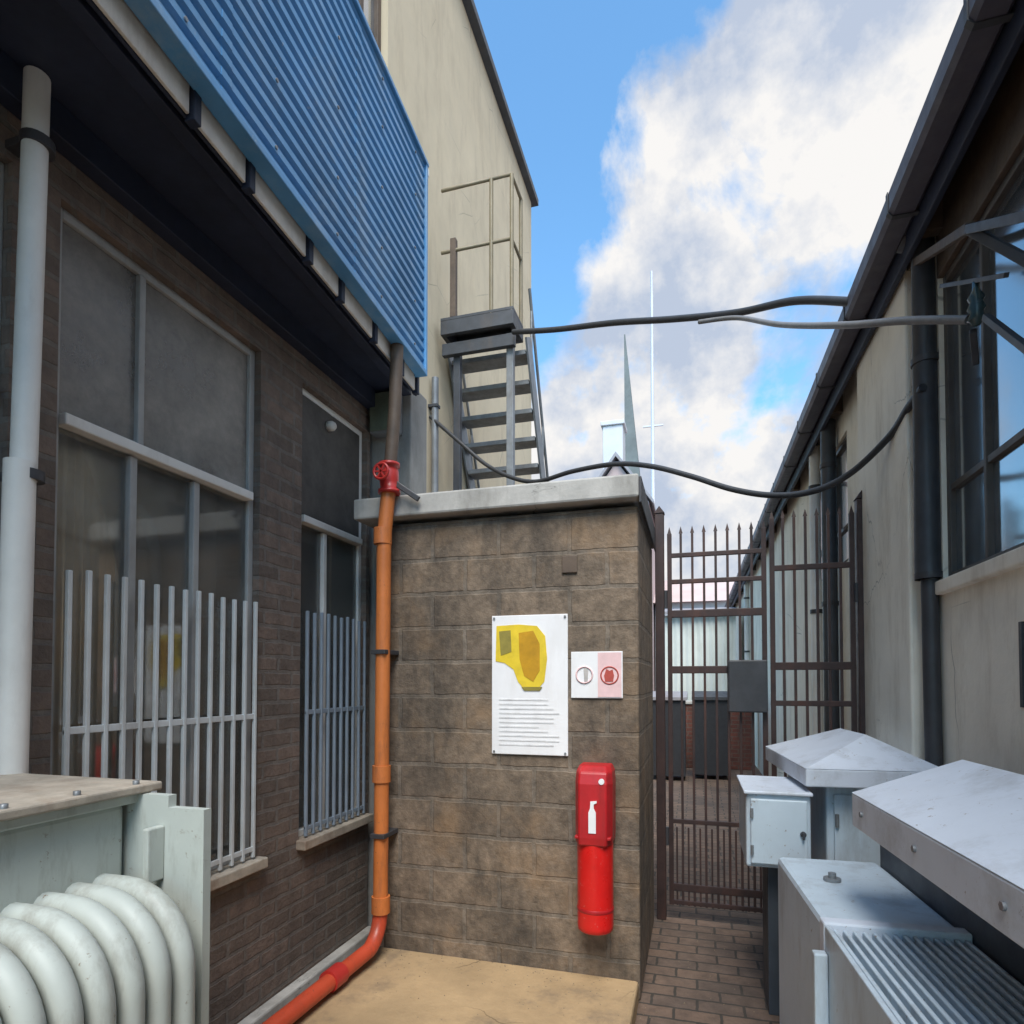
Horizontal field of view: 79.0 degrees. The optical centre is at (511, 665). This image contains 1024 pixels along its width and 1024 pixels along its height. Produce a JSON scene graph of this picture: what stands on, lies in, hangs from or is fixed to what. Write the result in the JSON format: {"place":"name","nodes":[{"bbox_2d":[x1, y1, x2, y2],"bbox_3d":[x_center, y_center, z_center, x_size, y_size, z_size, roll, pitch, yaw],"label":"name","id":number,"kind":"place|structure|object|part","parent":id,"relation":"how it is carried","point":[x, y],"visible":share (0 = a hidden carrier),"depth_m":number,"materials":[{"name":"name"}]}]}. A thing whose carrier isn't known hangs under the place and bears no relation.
{"place":"outdoors","nodes":[
{"label":"outdoors","id":0,"kind":"place"},
{"bbox_2d":[380,765,779,1023],"bbox_3d":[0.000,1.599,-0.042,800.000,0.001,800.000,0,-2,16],"label":"ground","id":1,"kind":"structure","parent":0,"point":[696,936],"depth_m":3.82,"materials":[{"name":"brown brick"}]},
{"bbox_2d":[0,773,210,1023],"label":"oil transformer","id":2,"kind":"object","parent":1,"relation":"on","point":[104,900],"visible":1,"depth_m":1.41,"materials":[{"name":"paint"}]},
{"bbox_2d":[0,0,428,1023],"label":"brick building","id":3,"kind":"structure","parent":1,"relation":"on","point":[236,274],"depth_m":2.63,"materials":[{"name":"brown brick"}]},
{"bbox_2d":[0,161,3,341],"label":"window","id":4,"kind":"structure","parent":3,"relation":"in","point":[1,164],"depth_m":1.91,"materials":[{"name":"white paint"}]},
{"bbox_2d":[0,65,55,774],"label":"drainpipe","id":5,"kind":"object","parent":3,"relation":"attached to","point":[31,146],"visible":0.86,"depth_m":1.83,"materials":[{"name":"white paint"}]},
{"bbox_2d":[50,207,267,891],"bbox_3d":[-1.489,-0.294,2.537,0.395,2.480,1.030,0,-2,16],"label":"window","id":6,"kind":"structure","parent":3,"relation":"in","point":[154,485],"depth_m":2.45,"materials":[{"name":"grey glass"}]},
{"bbox_2d":[296,388,373,850],"bbox_3d":[-1.055,-0.265,3.623,0.175,2.480,0.720,0,-2,16],"label":"window","id":7,"kind":"structure","parent":3,"relation":"in","point":[331,541],"depth_m":3.60,"materials":[{"name":"grey glass"}]},
{"bbox_2d":[262,343,419,1023],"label":"fire pipe","id":8,"kind":"object","parent":3,"relation":"attached to","point":[334,977],"visible":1,"depth_m":3.38,"materials":[{"name":"orange paint"},{"name":"red and brown paint"},{"name":"dark metal"}]},
{"bbox_2d":[370,391,402,438],"bbox_3d":[-0.808,-1.607,3.974,0.190,0.260,0.115,0,-2,16],"label":"meter box","id":9,"kind":"object","parent":3,"relation":"attached to","point":[378,418],"visible":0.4,"depth_m":3.93,"materials":[{"name":"grey metal"}]},
{"bbox_2d":[370,391,388,430],"bbox_3d":[-0.822,-1.608,3.926,0.170,0.240,0.015,0,-2,16],"label":"door","id":10,"kind":"structure","parent":9,"relation":"in","point":[379,413],"depth_m":3.92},
{"bbox_2d":[58,0,538,777],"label":"tall building","id":11,"kind":"structure","parent":1,"relation":"on","point":[438,58],"depth_m":7.02,"materials":[{"name":"beige paint"}]},
{"bbox_2d":[358,0,428,177],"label":"window","id":12,"kind":"structure","parent":11,"relation":"in","point":[371,9],"depth_m":5.31,"materials":[{"name":"grey wood"}]},
{"bbox_2d":[428,376,439,492],"bbox_3d":[-0.769,-0.541,6.080,0.100,4.600,0.080,0,-2,16],"label":"wall pipe","id":13,"kind":"object","parent":11,"relation":"attached to","point":[434,406],"depth_m":6.10,"materials":[{"name":"grey metal"}]},
{"bbox_2d":[237,926,370,1023],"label":"kerb","id":14,"kind":"structure","parent":1,"relation":"on","point":[261,1014],"depth_m":3.20,"materials":[{"name":"concrete"}]},
{"bbox_2d":[293,947,638,1023],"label":"concrete apron","id":15,"kind":"object","parent":1,"relation":"on","point":[370,998],"visible":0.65,"depth_m":2.96,"materials":[{"name":"beige concrete"}]},
{"bbox_2d":[441,172,548,489],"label":"steel staircase","id":16,"kind":"structure","parent":1,"relation":"on","point":[490,329],"depth_m":6.28,"materials":[{"name":"metal"}]},
{"bbox_2d":[354,474,655,999],"bbox_3d":[0.049,0.380,3.912,1.621,2.645,1.290,0,-2,16],"label":"block kiosk","id":17,"kind":"object","parent":1,"relation":"on","point":[482,854],"visible":0.85,"depth_m":3.35,"materials":[{"name":"concrete"}]},
{"bbox_2d":[492,614,567,755],"bbox_3d":[0.092,0.103,3.297,0.417,0.743,0.017,0,-2,16],"label":"notice board","id":18,"kind":"object","parent":17,"relation":"attached to","point":[529,684],"visible":1,"depth_m":3.29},
{"bbox_2d":[575,762,615,935],"bbox_3d":[0.414,0.904,3.092,0.184,0.815,0.190,0,-2,16],"label":"extinguisher cover","id":19,"kind":"object","parent":17,"relation":"attached to","point":[595,782],"visible":1,"depth_m":3.02,"materials":[{"name":"red plastic"}]},
{"bbox_2d":[571,651,622,697],"bbox_3d":[0.436,0.049,3.198,0.266,0.240,0.016,0,-2,16],"label":"safety sign","id":20,"kind":"object","parent":17,"relation":"attached to","point":[599,674],"visible":1,"depth_m":3.20,"materials":[{"name":"white plastic"}]},
{"bbox_2d":[340,940,746,1021],"bbox_3d":[0.151,1.622,2.890,1.961,0.110,2.643,0,-2,16],"label":"grit","id":21,"kind":"object","parent":1,"relation":"on","point":[527,975],"visible":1,"depth_m":3.13,"materials":[{"name":"stone"}]},
{"bbox_2d":[643,271,662,503],"bbox_3d":[5.741,-6.943,25.186,0.800,18.400,0.200,0,-2,16],"label":"radio mast","id":22,"kind":"object","parent":1,"relation":"on","point":[652,425],"visible":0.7,"depth_m":25.24,"materials":[{"name":"metal"}]},
{"bbox_2d":[654,506,668,919],"bbox_3d":[1.023,0.311,4.237,0.086,2.800,0.080,0,-2,16],"label":"gate post","id":23,"kind":"object","parent":1,"relation":"on","point":[661,598],"visible":1,"depth_m":4.21,"materials":[{"name":"metal"}]},
{"bbox_2d":[667,521,768,912],"bbox_3d":[1.357,0.328,4.106,0.630,2.560,0.088,0,-2,16],"label":"gate leaf","id":24,"kind":"object","parent":23,"relation":"attached to","point":[747,685],"visible":0.91,"depth_m":4.12,"materials":[{"name":"paint"}]},
{"bbox_2d":[653,691,687,776],"bbox_3d":[2.598,1.150,10.287,0.600,1.440,0.735,0,-2,16],"label":"wheeled bin","id":25,"kind":"object","parent":1,"relation":"on","point":[676,733],"visible":0.35,"depth_m":9.97,"materials":[{"name":"plastic"}]},
{"bbox_2d":[665,607,735,700],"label":"metal shed","id":26,"kind":"structure","parent":1,"relation":"on","point":[710,650],"depth_m":13.43,"materials":[{"name":"white metal"}]},
{"bbox_2d":[695,691,727,775],"bbox_3d":[3.325,1.152,10.386,0.600,1.440,0.735,0,-2,16],"label":"wheeled bin","id":27,"kind":"object","parent":1,"relation":"on","point":[711,730],"visible":0.79,"depth_m":10.10,"materials":[{"name":"plastic"}]},
{"bbox_2d":[737,775,812,1015],"bbox_3d":[1.294,1.135,3.079,0.297,1.092,0.526,0,-2,16],"label":"junction cabinet","id":28,"kind":"object","parent":1,"relation":"on","point":[774,819],"visible":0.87,"depth_m":2.89,"materials":[{"name":"metal"}]},
{"bbox_3d":[1.230,0.770,2.861,0.243,0.300,0.015,0,-2,16],"label":"door","id":29,"kind":"part","parent":28,"relation":"part of","materials":[{"name":"paint"}]},
{"bbox_2d":[766,728,937,865],"bbox_3d":[1.746,1.018,3.262,0.595,1.336,1.010,0,-2,12],"label":"switch cabinet","id":30,"kind":"object","parent":1,"relation":"on","point":[831,771],"visible":0.27,"depth_m":2.91,"materials":[{"name":"metal"}]},
{"bbox_3d":[1.708,1.070,2.865,0.400,0.930,0.016,0,-2,12],"label":"door","id":31,"kind":"part","parent":30,"relation":"part of","materials":[{"name":"paint"}]},
{"bbox_2d":[853,490,865,733],"bbox_3d":[2.196,0.302,3.892,0.079,2.800,0.080,0,-2,16],"label":"gate post","id":32,"kind":"object","parent":1,"relation":"on","point":[859,597],"visible":0.43,"depth_m":3.88,"materials":[{"name":"metal"}]},
{"bbox_2d":[769,506,856,776],"bbox_3d":[1.927,0.294,3.972,0.500,2.620,0.026,0,-2,16],"label":"gate leaf","id":33,"kind":"object","parent":32,"relation":"attached to","point":[818,666],"visible":0.41,"depth_m":3.98,"materials":[{"name":"paint"}]},
{"bbox_2d":[725,0,1023,776],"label":"plastered hall","id":34,"kind":"structure","parent":1,"relation":"on","point":[961,163],"depth_m":2.77,"materials":[{"name":"paint"}]},
{"bbox_2d":[429,383,927,498],"bbox_3d":[0.741,-1.760,4.671,0.520,1.503,4.244,1,-2,-40],"label":"cable","id":35,"kind":"object","parent":34,"relation":"attached to","point":[880,445],"visible":0.94,"depth_m":4.15,"materials":[{"name":"rubber"}]},
{"bbox_2d":[512,295,847,334],"bbox_3d":[1.076,-2.645,4.848,0.312,1.264,3.129,1,-2,-38],"label":"cable","id":36,"kind":"object","parent":34,"relation":"attached to","point":[815,300],"visible":0.94,"depth_m":4.63,"materials":[{"name":"rubber"}]},
{"bbox_2d":[744,581,749,659],"bbox_3d":[4.833,0.069,12.757,0.111,3.630,0.114,0,-2,16],"label":"drainpipe","id":37,"kind":"object","parent":34,"relation":"attached to","point":[746,628],"visible":0.53,"depth_m":12.74,"materials":[{"name":"grey metal"}]},
{"bbox_2d":[808,446,823,734],"bbox_3d":[2.687,-0.122,5.469,0.101,3.630,0.104,0,-2,16],"label":"drainpipe","id":38,"kind":"object","parent":34,"relation":"attached to","point":[814,479],"visible":0.33,"depth_m":5.46,"materials":[{"name":"grey metal"}]},
{"bbox_2d":[820,418,839,731],"bbox_3d":[2.523,-0.137,4.912,0.121,3.630,0.124,0,-2,16],"label":"drainpipe","id":39,"kind":"object","parent":34,"relation":"attached to","point":[828,465],"visible":0.46,"depth_m":4.89,"materials":[{"name":"metal"}]},
{"bbox_2d":[820,435,847,561],"bbox_3d":[2.750,-1.249,5.323,0.050,0.975,1.500,0,-2,16],"label":"window","id":40,"kind":"structure","parent":34,"relation":"in","point":[841,454],"depth_m":4.94,"materials":[{"name":"grey glass"}]},
{"bbox_2d":[896,234,942,766],"bbox_3d":[1.930,-0.234,2.909,0.171,3.720,0.129,0,-2,16],"label":"drainpipe","id":41,"kind":"object","parent":34,"relation":"attached to","point":[928,572],"visible":0.56,"depth_m":2.88,"materials":[{"name":"metal"}]},
{"bbox_2d":[907,210,1023,365],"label":"cable bracket","id":42,"kind":"object","parent":34,"relation":"attached to","point":[977,231],"visible":0.98,"depth_m":2.16,"materials":[{"name":"dark steel"},{"name":"galvanized grey metal"},{"name":"porcelain"}]},
{"bbox_2d":[698,315,968,328],"bbox_3d":[1.587,-1.918,3.465,0.187,1.353,2.306,0,-2,-6],"label":"cable","id":43,"kind":"object","parent":42,"relation":"attached to","point":[932,320],"visible":0.96,"depth_m":2.81,"materials":[{"name":"grey rubber"}]},
{"bbox_2d":[935,148,1023,594],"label":"window","id":44,"kind":"structure","parent":34,"relation":"in","point":[984,401],"depth_m":2.48,"materials":[{"name":"clear glass"}]},
{"bbox_2d":[778,760,1023,1023],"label":"ribbed transformer","id":45,"kind":"object","parent":1,"relation":"on","point":[923,923],"visible":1,"depth_m":1.67,"materials":[{"name":"paint"}]},
{"bbox_2d":[599,419,655,690],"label":"house","id":46,"kind":"structure","parent":0,"point":[614,432],"depth_m":20.70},
{"bbox_2d":[624,334,639,475],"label":"church spire","id":47,"kind":"structure","parent":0,"point":[631,451],"depth_m":40.63,"materials":[{"name":"stone"}]},
{"bbox_2d":[653,580,733,667],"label":"house","id":48,"kind":"structure","parent":0,"point":[709,595],"depth_m":21.49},
{"bbox_2d":[474,0,962,579],"label":"sky","id":49,"kind":"structure","parent":0,"point":[735,153],"materials":[{"name":"blue"}]},
{"bbox_2d":[686,701,751,769],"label":"brick wall","id":50,"kind":"structure","parent":0,"point":[735,737],"depth_m":11.28,"materials":[{"name":"brick"}]}
]}

